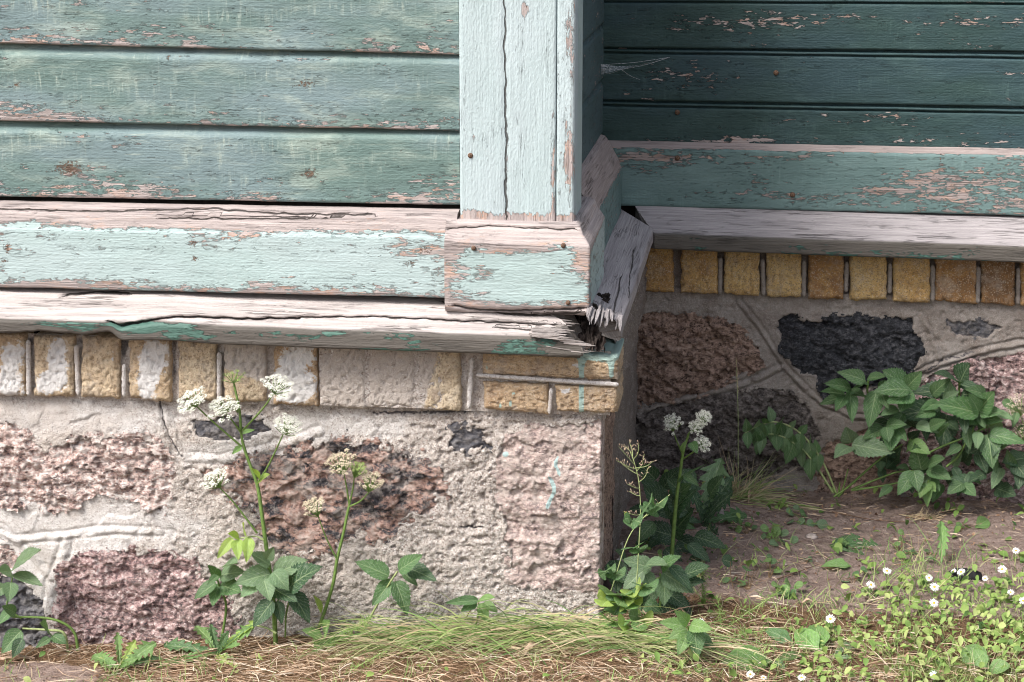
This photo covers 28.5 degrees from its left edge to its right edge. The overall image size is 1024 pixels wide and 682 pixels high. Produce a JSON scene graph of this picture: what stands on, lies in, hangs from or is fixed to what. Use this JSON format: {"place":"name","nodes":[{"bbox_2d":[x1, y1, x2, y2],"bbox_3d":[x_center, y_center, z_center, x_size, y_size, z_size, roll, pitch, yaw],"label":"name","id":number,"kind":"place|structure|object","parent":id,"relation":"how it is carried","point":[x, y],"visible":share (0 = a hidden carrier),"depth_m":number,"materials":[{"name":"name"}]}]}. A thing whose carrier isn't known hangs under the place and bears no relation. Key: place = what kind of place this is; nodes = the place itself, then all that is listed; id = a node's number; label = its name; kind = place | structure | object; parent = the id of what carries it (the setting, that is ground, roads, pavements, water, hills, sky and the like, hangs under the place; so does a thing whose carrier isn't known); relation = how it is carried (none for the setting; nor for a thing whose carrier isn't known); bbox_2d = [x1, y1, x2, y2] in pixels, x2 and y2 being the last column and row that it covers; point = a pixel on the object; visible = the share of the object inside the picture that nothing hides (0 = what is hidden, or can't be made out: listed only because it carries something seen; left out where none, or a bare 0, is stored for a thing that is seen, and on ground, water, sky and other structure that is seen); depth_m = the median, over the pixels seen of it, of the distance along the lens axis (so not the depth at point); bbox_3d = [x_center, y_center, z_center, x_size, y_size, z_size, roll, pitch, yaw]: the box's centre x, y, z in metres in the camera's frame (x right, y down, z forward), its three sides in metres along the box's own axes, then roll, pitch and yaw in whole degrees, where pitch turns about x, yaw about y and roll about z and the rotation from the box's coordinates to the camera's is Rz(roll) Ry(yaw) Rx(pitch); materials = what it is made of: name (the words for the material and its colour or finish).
{"place":"outdoors","nodes":[
{"label":"outdoors","id":0,"kind":"place"},
{"bbox_2d":[0,472,1023,681],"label":"ground","id":1,"kind":"structure","parent":0,"point":[69,666],"depth_m":4.04,"materials":[{"name":"soil"}]},
{"bbox_2d":[0,654,34,659],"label":"dry husk","id":2,"kind":"object","parent":1,"relation":"on","point":[17,656],"visible":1,"depth_m":4.00,"materials":[{"name":"brown plant"}]},
{"bbox_2d":[0,547,79,657],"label":"ground elder","id":3,"kind":"object","parent":1,"relation":"on","point":[13,641],"visible":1,"depth_m":3.99,"materials":[{"name":"green plant"}]},
{"bbox_2d":[91,632,160,680],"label":"dandelion","id":4,"kind":"object","parent":1,"relation":"on","point":[144,650],"visible":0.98,"depth_m":3.92,"materials":[{"name":"green plant"}]},
{"bbox_2d":[158,620,254,667],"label":"dandelion","id":5,"kind":"object","parent":1,"relation":"on","point":[225,642],"visible":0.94,"depth_m":3.94,"materials":[{"name":"green plant"}]},
{"bbox_2d":[194,556,243,636],"bbox_3d":[-0.566,0.515,3.928,0.100,0.207,0.070,2,14,7],"label":"ground elder","id":6,"kind":"object","parent":1,"relation":"on","point":[229,573],"visible":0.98,"depth_m":3.92,"materials":[{"name":"green plant"}]},
{"bbox_2d":[177,369,322,644],"bbox_3d":[-0.493,0.333,3.863,0.286,0.566,0.096,4,14,15],"label":"umbel plant","id":7,"kind":"object","parent":1,"relation":"on","point":[262,578],"visible":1,"depth_m":3.87,"materials":[{"name":"green plant"}]},
{"bbox_2d":[0,261,647,647],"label":"foundation wall","id":8,"kind":"structure","parent":1,"relation":"on","point":[508,479],"depth_m":3.92,"materials":[{"name":"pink stone"}]},
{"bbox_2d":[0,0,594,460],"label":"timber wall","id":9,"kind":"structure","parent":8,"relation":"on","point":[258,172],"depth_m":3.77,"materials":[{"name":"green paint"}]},
{"bbox_2d":[444,0,604,315],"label":"corner post","id":10,"kind":"object","parent":8,"relation":"on","point":[524,232],"visible":1,"depth_m":3.70,"materials":[{"name":"green paint"}]},
{"bbox_2d":[575,0,652,353],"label":"timber wall","id":11,"kind":"structure","parent":8,"relation":"on","point":[628,241],"depth_m":4.27,"materials":[{"name":"grey paint"}]},
{"bbox_2d":[301,448,384,651],"bbox_3d":[-0.324,0.407,3.877,0.162,0.403,0.071,2,14,7],"label":"umbel plant","id":12,"kind":"object","parent":1,"relation":"on","point":[318,601],"visible":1,"depth_m":3.87,"materials":[{"name":"green plant"}]},
{"bbox_2d":[319,614,371,651],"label":"grass","id":13,"kind":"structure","parent":1,"relation":"on","point":[351,632],"depth_m":3.89,"materials":[{"name":"green plant"}]},
{"bbox_2d":[339,650,387,674],"bbox_3d":[-0.277,0.604,3.773,0.101,0.074,0.022,4,15,17],"label":"yarrow","id":14,"kind":"object","parent":1,"relation":"on","point":[378,654],"visible":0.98,"depth_m":3.78,"materials":[{"name":"green plant"}]},
{"bbox_2d":[354,554,437,637],"bbox_3d":[-0.225,0.499,3.887,0.171,0.206,0.064,2,14,7],"label":"ground elder","id":15,"kind":"object","parent":1,"relation":"on","point":[411,568],"visible":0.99,"depth_m":3.88,"materials":[{"name":"green plant"}]},
{"bbox_2d":[446,593,497,624],"bbox_3d":[-0.077,0.529,3.868,0.099,0.110,0.060,2,14,7],"label":"ground elder","id":16,"kind":"object","parent":1,"relation":"on","point":[469,602],"visible":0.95,"depth_m":3.86,"materials":[{"name":"green plant"}]},
{"bbox_2d":[0,518,1023,681],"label":"lawn grass","id":17,"kind":"structure","parent":1,"relation":"on","point":[857,627],"depth_m":3.87,"materials":[{"name":"green plant"}]},
{"bbox_2d":[0,481,1023,681],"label":"dry straw","id":18,"kind":"object","parent":1,"relation":"on","point":[504,668],"visible":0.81,"depth_m":3.82,"materials":[{"name":"beige plant"}]},
{"bbox_2d":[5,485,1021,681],"bbox_3d":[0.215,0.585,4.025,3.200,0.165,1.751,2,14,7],"label":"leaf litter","id":19,"kind":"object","parent":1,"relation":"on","point":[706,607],"visible":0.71,"depth_m":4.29,"materials":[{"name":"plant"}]},
{"bbox_2d":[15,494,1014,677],"bbox_3d":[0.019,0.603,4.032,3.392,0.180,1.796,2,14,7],"label":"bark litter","id":20,"kind":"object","parent":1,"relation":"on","point":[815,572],"visible":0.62,"depth_m":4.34,"materials":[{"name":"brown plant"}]},
{"bbox_2d":[23,563,1023,681],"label":"ground cover","id":21,"kind":"object","parent":1,"relation":"on","point":[978,609],"visible":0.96,"depth_m":3.85,"materials":[{"name":"green plant"}]},
{"bbox_2d":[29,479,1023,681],"bbox_3d":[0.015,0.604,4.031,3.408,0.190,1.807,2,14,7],"label":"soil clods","id":22,"kind":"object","parent":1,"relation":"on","point":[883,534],"visible":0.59,"depth_m":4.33,"materials":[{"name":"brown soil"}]},
{"bbox_2d":[262,582,801,679],"bbox_3d":[0.034,0.558,3.760,1.063,0.171,0.328,2,14,7],"label":"grass tuft","id":23,"kind":"object","parent":1,"relation":"on","point":[563,628],"visible":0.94,"depth_m":3.82,"materials":[{"name":"green plant"}]},
{"bbox_2d":[522,642,541,656],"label":"dry leaf","id":24,"kind":"object","parent":1,"relation":"on","point":[530,644],"visible":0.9,"depth_m":3.79,"materials":[{"name":"brown plant"}]},
{"bbox_2d":[63,508,1023,680],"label":"grit","id":25,"kind":"object","parent":1,"relation":"on","point":[786,564],"visible":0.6,"depth_m":4.29,"materials":[{"name":"grey gravel"}]},
{"bbox_2d":[594,494,669,644],"bbox_3d":[0.222,0.420,3.765,0.136,0.307,0.088,2,14,7],"label":"leafy weed","id":26,"kind":"object","parent":1,"relation":"on","point":[611,602],"visible":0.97,"depth_m":3.77,"materials":[{"name":"green plant"}]},
{"bbox_2d":[616,440,657,598],"bbox_3d":[0.238,0.366,3.842,0.081,0.373,0.043,2,14,7],"label":"podded weed","id":27,"kind":"object","parent":1,"relation":"on","point":[643,458],"visible":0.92,"depth_m":3.81,"materials":[{"name":"green plant"}]},
{"bbox_2d":[605,549,709,614],"bbox_3d":[0.280,0.484,3.921,0.206,0.178,0.124,2,14,7],"label":"ground elder","id":28,"kind":"object","parent":1,"relation":"on","point":[675,582],"visible":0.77,"depth_m":3.90,"materials":[{"name":"green plant"}]},
{"bbox_2d":[629,409,726,564],"bbox_3d":[0.342,0.302,4.223,0.222,0.374,0.171,11,18,39],"label":"umbel plant","id":29,"kind":"object","parent":1,"relation":"on","point":[677,510],"visible":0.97,"depth_m":4.24,"materials":[{"name":"green plant"}]},
{"bbox_2d":[659,610,713,656],"bbox_3d":[0.319,0.541,3.693,0.106,0.116,0.074,2,14,7],"label":"ground elder","id":30,"kind":"object","parent":1,"relation":"on","point":[696,633],"visible":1,"depth_m":3.68,"materials":[{"name":"green plant"}]},
{"bbox_2d":[693,562,711,607],"bbox_3d":[0.376,0.480,3.972,0.042,0.109,0.036,-10,17,-35],"label":"yarrow","id":31,"kind":"object","parent":1,"relation":"on","point":[704,579],"visible":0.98,"depth_m":3.98,"materials":[{"name":"green plant"}]},
{"bbox_2d":[682,458,746,535],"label":"dandelion","id":32,"kind":"object","parent":1,"relation":"on","point":[707,508],"visible":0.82,"depth_m":4.50,"materials":[{"name":"green plant"}]},
{"bbox_2d":[712,596,726,626],"bbox_3d":[0.400,0.522,3.879,0.036,0.091,0.031,-2,14,-9],"label":"yarrow","id":33,"kind":"object","parent":1,"relation":"on","point":[719,611],"visible":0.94,"depth_m":3.88,"materials":[{"name":"green plant"}]},
{"bbox_2d":[722,554,733,588],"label":"seedling","id":34,"kind":"object","parent":1,"relation":"on","point":[727,560],"visible":1,"depth_m":4.16,"materials":[{"name":"green plant"}]},
{"bbox_2d":[736,358,738,495],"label":"grass stalk","id":35,"kind":"object","parent":1,"relation":"on","point":[738,421],"depth_m":4.67,"materials":[{"name":"green plant"}]},
{"bbox_2d":[722,560,762,589],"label":"seedling","id":36,"kind":"object","parent":1,"relation":"on","point":[742,582],"visible":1,"depth_m":4.12,"materials":[{"name":"green plant"}]},
{"bbox_2d":[716,625,768,640],"bbox_3d":[0.434,0.555,3.828,0.109,0.053,0.031,5,15,19],"label":"yarrow","id":37,"kind":"object","parent":1,"relation":"on","point":[752,633],"visible":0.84,"depth_m":3.83,"materials":[{"name":"green plant"}]},
{"bbox_2d":[728,516,757,533],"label":"seedling","id":38,"kind":"object","parent":1,"relation":"on","point":[738,528],"visible":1,"depth_m":4.48,"materials":[{"name":"green plant"}]},
{"bbox_2d":[746,671,754,680],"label":"daisy","id":39,"kind":"object","parent":1,"relation":"on","point":[751,673],"visible":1,"depth_m":3.65,"materials":[{"name":"white plant"}]},
{"bbox_2d":[721,589,781,627],"bbox_3d":[0.463,0.512,3.877,0.119,0.102,0.035,4,14,16],"label":"yarrow","id":40,"kind":"object","parent":1,"relation":"on","point":[763,602],"visible":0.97,"depth_m":3.87,"materials":[{"name":"green plant"}]},
{"bbox_2d":[721,645,799,670],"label":"broad leaf weed","id":41,"kind":"object","parent":1,"relation":"on","point":[746,651],"visible":0.74,"depth_m":3.72,"materials":[{"name":"green plant"}]},
{"bbox_2d":[698,440,830,514],"bbox_3d":[0.567,0.305,4.686,0.340,0.164,0.196,-1,14,-3],"label":"grass tuft","id":42,"kind":"object","parent":1,"relation":"on","point":[760,496],"visible":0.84,"depth_m":4.70,"materials":[{"name":"green plant"}]},
{"bbox_2d":[762,554,781,577],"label":"seedling","id":43,"kind":"object","parent":1,"relation":"on","point":[770,559],"visible":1,"depth_m":4.21,"materials":[{"name":"green plant"}]},
{"bbox_2d":[764,628,793,642],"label":"broad leaf weed","id":44,"kind":"object","parent":1,"relation":"on","point":[775,633],"visible":0.94,"depth_m":3.83,"materials":[{"name":"green plant"}]},
{"bbox_2d":[760,520,798,545],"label":"seedling","id":45,"kind":"object","parent":1,"relation":"on","point":[776,531],"visible":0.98,"depth_m":4.45,"materials":[{"name":"green plant"}]},
{"bbox_2d":[771,578,802,599],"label":"seedling","id":46,"kind":"object","parent":1,"relation":"on","point":[798,584],"visible":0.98,"depth_m":4.08,"materials":[{"name":"green plant"}]},
{"bbox_2d":[777,565,815,579],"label":"twig","id":47,"kind":"object","parent":1,"relation":"on","point":[795,572],"visible":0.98,"depth_m":4.20,"materials":[{"name":"brown wood"}]},
{"bbox_2d":[742,406,855,496],"bbox_3d":[0.662,0.259,4.662,0.271,0.223,0.036,-1,14,-5],"label":"dandelion","id":48,"kind":"object","parent":1,"relation":"on","point":[790,445],"visible":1,"depth_m":4.65,"materials":[{"name":"green plant"}]},
{"bbox_2d":[797,674,805,681],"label":"daisy","id":49,"kind":"object","parent":1,"relation":"on","point":[800,677],"visible":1,"depth_m":3.64,"materials":[{"name":"white plant"}]},
{"bbox_2d":[786,505,827,528],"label":"seedling","id":50,"kind":"object","parent":1,"relation":"on","point":[820,523],"visible":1,"depth_m":4.55,"materials":[{"name":"green plant"}]},
{"bbox_2d":[800,598,815,606],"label":"dry leaf","id":51,"kind":"object","parent":1,"relation":"on","point":[806,600],"visible":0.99,"depth_m":4.02,"materials":[{"name":"beige plant"}]},
{"bbox_2d":[803,556,812,562],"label":"seedling","id":52,"kind":"object","parent":1,"relation":"on","point":[809,559],"visible":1,"depth_m":4.29,"materials":[{"name":"green plant"}]},
{"bbox_2d":[805,533,817,539],"bbox_3d":[0.663,0.433,4.470,0.029,0.015,0.025,2,14,7],"label":"stone","id":53,"kind":"object","parent":1,"relation":"on","point":[812,536],"visible":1,"depth_m":4.46,"materials":[{"name":"grey stone"}]},
{"bbox_2d":[794,624,829,650],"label":"broad leaf weed","id":54,"kind":"object","parent":1,"relation":"on","point":[812,635],"visible":0.97,"depth_m":3.82,"materials":[{"name":"green plant"}]},
{"bbox_2d":[628,469,1023,643],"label":"sprouts","id":55,"kind":"object","parent":1,"relation":"on","point":[837,547],"visible":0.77,"depth_m":4.31,"materials":[{"name":"green plant"}]},
{"bbox_2d":[635,248,1023,504],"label":"foundation wall","id":56,"kind":"structure","parent":1,"relation":"on","point":[792,333],"depth_m":4.72,"materials":[{"name":"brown stone"}]},
{"bbox_2d":[600,0,1023,262],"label":"timber wall","id":57,"kind":"structure","parent":56,"relation":"on","point":[878,128],"depth_m":4.58,"materials":[{"name":"teal paint"}]},
{"bbox_2d":[826,614,834,628],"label":"daisy","id":58,"kind":"object","parent":1,"relation":"on","point":[830,619],"visible":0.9,"depth_m":3.87,"materials":[{"name":"white plant"}]},
{"bbox_2d":[821,558,850,568],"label":"broad leaf weed","id":59,"kind":"object","parent":1,"relation":"on","point":[839,562],"visible":0.97,"depth_m":4.25,"materials":[{"name":"green plant"}]},
{"bbox_2d":[832,640,856,658],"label":"dandelion","id":60,"kind":"object","parent":1,"relation":"on","point":[842,650],"visible":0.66,"depth_m":3.79,"materials":[{"name":"green plant"}]},
{"bbox_2d":[841,566,866,583],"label":"seedling","id":61,"kind":"object","parent":1,"relation":"on","point":[863,569],"visible":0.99,"depth_m":4.19,"materials":[{"name":"green plant"}]},
{"bbox_2d":[830,533,881,554],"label":"dandelion","id":62,"kind":"object","parent":1,"relation":"on","point":[848,541],"visible":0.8,"depth_m":4.39,"materials":[{"name":"green plant"}]},
{"bbox_2d":[861,586,878,595],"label":"seedling","id":63,"kind":"object","parent":1,"relation":"on","point":[874,591],"visible":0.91,"depth_m":4.10,"materials":[{"name":"green plant"}]},
{"bbox_2d":[866,581,874,593],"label":"daisy","id":64,"kind":"object","parent":1,"relation":"on","point":[870,584],"visible":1,"depth_m":4.08,"materials":[{"name":"white plant"}]},
{"bbox_2d":[832,511,917,522],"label":"twig","id":65,"kind":"object","parent":1,"relation":"on","point":[871,519],"visible":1,"depth_m":4.59,"materials":[{"name":"brown wood"}]},
{"bbox_2d":[883,567,891,590],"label":"daisy","id":66,"kind":"object","parent":1,"relation":"on","point":[888,571],"visible":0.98,"depth_m":4.10,"materials":[{"name":"white plant"}]},
{"bbox_2d":[892,529,929,554],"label":"seedling","id":67,"kind":"object","parent":1,"relation":"on","point":[900,531],"visible":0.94,"depth_m":4.38,"materials":[{"name":"green plant"}]},
{"bbox_2d":[819,362,1023,507],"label":"ground elder","id":68,"kind":"object","parent":1,"relation":"on","point":[971,408],"visible":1,"depth_m":4.59,"materials":[{"name":"green plant"}]},
{"bbox_2d":[899,504,947,521],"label":"grass tuft","id":69,"kind":"object","parent":1,"relation":"on","point":[921,514],"visible":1,"depth_m":4.62,"materials":[{"name":"beige plant"}]},
{"bbox_2d":[925,575,932,592],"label":"daisy","id":70,"kind":"object","parent":1,"relation":"on","point":[929,577],"visible":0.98,"depth_m":4.09,"materials":[{"name":"white plant"}]},
{"bbox_2d":[930,598,938,620],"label":"daisy","id":71,"kind":"object","parent":1,"relation":"on","point":[933,602],"visible":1,"depth_m":3.94,"materials":[{"name":"white plant"}]},
{"bbox_2d":[930,582,939,596],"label":"daisy","id":72,"kind":"object","parent":1,"relation":"on","point":[934,587],"visible":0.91,"depth_m":4.06,"materials":[{"name":"white plant"}]},
{"bbox_2d":[924,521,950,562],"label":"dandelion","id":73,"kind":"object","parent":1,"relation":"on","point":[943,529],"visible":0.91,"depth_m":4.31,"materials":[{"name":"green plant"}]},
{"bbox_2d":[957,569,964,587],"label":"daisy","id":74,"kind":"object","parent":1,"relation":"on","point":[961,571],"visible":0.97,"depth_m":4.12,"materials":[{"name":"white plant"}]},
{"bbox_2d":[953,518,971,532],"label":"seedling","id":75,"kind":"object","parent":1,"relation":"on","point":[960,524],"visible":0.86,"depth_m":4.55,"materials":[{"name":"green plant"}]},
{"bbox_2d":[949,568,981,581],"bbox_3d":[0.940,0.489,4.191,0.076,0.035,0.045,2,14,7],"label":"charred lump","id":76,"kind":"object","parent":1,"relation":"on","point":[972,575],"visible":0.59,"depth_m":4.18,"materials":[{"name":"black wood"}]},
{"bbox_2d":[975,516,989,528],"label":"broad leaf weed","id":77,"kind":"object","parent":1,"relation":"on","point":[984,521],"visible":1,"depth_m":4.55,"materials":[{"name":"green plant"}]},
{"bbox_2d":[961,644,1009,673],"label":"broad leaf weed","id":78,"kind":"object","parent":1,"relation":"on","point":[978,652],"visible":0.91,"depth_m":3.73,"materials":[{"name":"green plant"}]},
{"bbox_2d":[998,565,1006,574],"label":"daisy","id":79,"kind":"object","parent":1,"relation":"on","point":[1003,569],"visible":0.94,"depth_m":4.17,"materials":[{"name":"white plant"}]},
{"bbox_2d":[1006,393,1023,439],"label":"umbel plant","id":80,"kind":"object","parent":1,"relation":"on","point":[1020,413],"visible":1,"depth_m":4.58,"materials":[{"name":"white plant"}]},
{"bbox_2d":[1012,547,1018,558],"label":"daisy","id":81,"kind":"object","parent":1,"relation":"on","point":[1015,550],"visible":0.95,"depth_m":4.31,"materials":[{"name":"white plant"}]}
]}

